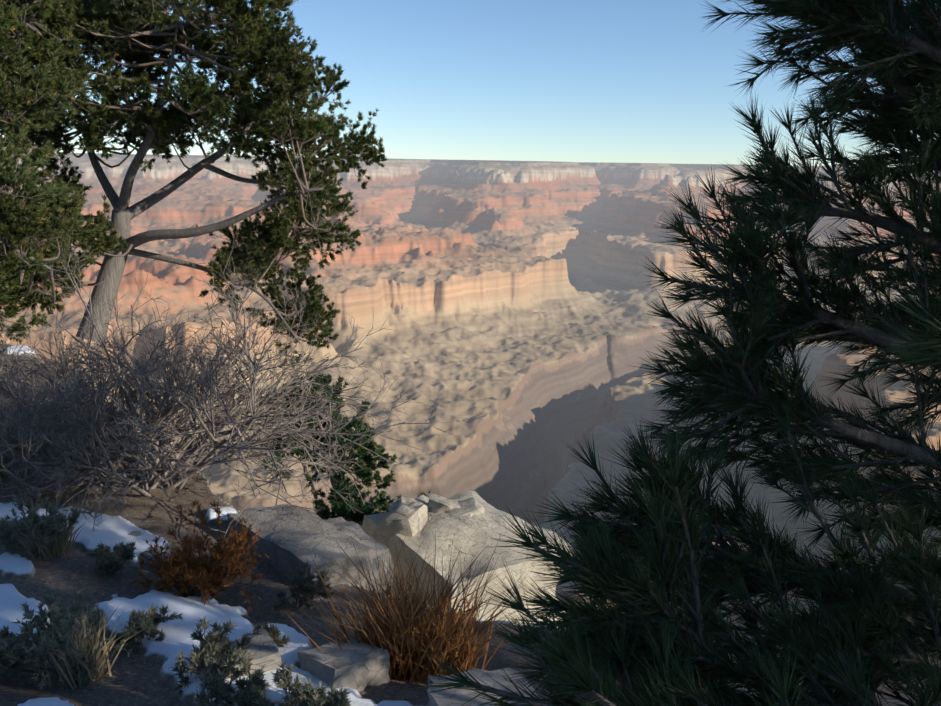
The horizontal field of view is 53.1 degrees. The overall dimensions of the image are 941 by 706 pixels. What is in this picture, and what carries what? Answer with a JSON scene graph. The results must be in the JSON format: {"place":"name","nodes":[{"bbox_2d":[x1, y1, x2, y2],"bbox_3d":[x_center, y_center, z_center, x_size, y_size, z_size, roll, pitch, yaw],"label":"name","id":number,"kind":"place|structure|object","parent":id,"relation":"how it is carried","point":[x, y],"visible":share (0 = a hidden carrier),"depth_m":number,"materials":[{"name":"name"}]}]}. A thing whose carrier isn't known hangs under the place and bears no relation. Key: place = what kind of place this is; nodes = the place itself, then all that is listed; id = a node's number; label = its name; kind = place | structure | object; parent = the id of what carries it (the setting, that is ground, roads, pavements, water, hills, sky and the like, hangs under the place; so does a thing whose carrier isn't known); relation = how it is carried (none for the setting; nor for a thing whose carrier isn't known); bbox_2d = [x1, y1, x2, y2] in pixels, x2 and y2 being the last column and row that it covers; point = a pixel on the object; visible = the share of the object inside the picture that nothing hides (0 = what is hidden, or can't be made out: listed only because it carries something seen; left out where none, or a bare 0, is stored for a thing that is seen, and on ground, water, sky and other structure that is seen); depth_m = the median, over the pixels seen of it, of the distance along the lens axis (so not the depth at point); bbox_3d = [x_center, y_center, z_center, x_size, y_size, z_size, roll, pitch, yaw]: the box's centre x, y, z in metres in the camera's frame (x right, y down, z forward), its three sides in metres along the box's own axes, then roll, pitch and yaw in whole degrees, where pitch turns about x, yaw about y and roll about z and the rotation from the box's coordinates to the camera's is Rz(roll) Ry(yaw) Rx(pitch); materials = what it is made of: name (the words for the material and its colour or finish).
{"place":"outdoors","nodes":[
{"label":"outdoors","id":0,"kind":"place"},
{"bbox_2d":[0,0,937,166],"label":"sky","id":1,"kind":"structure","parent":0,"point":[606,81],"materials":[{"name":"blue"}]},
{"bbox_2d":[0,153,940,705],"bbox_3d":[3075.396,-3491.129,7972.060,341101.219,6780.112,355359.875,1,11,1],"label":"terrain","id":2,"kind":"structure","parent":0,"point":[508,303],"depth_m":4481.12,"materials":[{"name":"beige stone"}]},
{"bbox_2d":[0,0,101,344],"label":"tree","id":3,"kind":"object","parent":2,"relation":"on","point":[44,218],"depth_m":8.84,"materials":[{"name":"green plant"}]},
{"bbox_2d":[0,305,252,496],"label":"dead bush","id":4,"kind":"object","parent":2,"relation":"on","point":[19,402],"visible":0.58,"depth_m":5.80,"materials":[{"name":"grey plant"}]},
{"bbox_2d":[0,438,350,705],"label":"shrub","id":5,"kind":"object","parent":2,"relation":"on","point":[251,695],"depth_m":3.90,"materials":[{"name":"green plant"}]},
{"bbox_2d":[0,0,387,367],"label":"tree","id":6,"kind":"object","parent":2,"relation":"on","point":[248,102],"depth_m":11.97,"materials":[{"name":"green plant"}]},
{"bbox_2d":[0,234,449,545],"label":"dead bush","id":7,"kind":"object","parent":2,"relation":"on","point":[95,468],"visible":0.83,"depth_m":5.80,"materials":[{"name":"grey plant"}]},
{"bbox_2d":[5,494,524,689],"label":"dry grass","id":8,"kind":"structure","parent":2,"relation":"on","point":[406,640],"depth_m":3.90,"materials":[{"name":"brown plant"}]},
{"bbox_2d":[258,371,430,524],"bbox_3d":[-1.005,1.335,7.850,1.393,2.396,1.984,1,11,1],"label":"shrub","id":9,"kind":"object","parent":2,"relation":"on","point":[339,506],"depth_m":7.60,"materials":[{"name":"green plant"}]},
{"bbox_2d":[128,491,571,705],"bbox_3d":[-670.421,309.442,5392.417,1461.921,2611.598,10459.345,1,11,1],"label":"rocks","id":10,"kind":"object","parent":2,"relation":"on","point":[467,522],"visible":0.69,"depth_m":5.56,"materials":[{"name":"stone"}]},
{"bbox_2d":[412,0,940,705],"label":"pine","id":11,"kind":"object","parent":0,"point":[584,644],"depth_m":1.61,"materials":[{"name":"green plant"}]}
]}

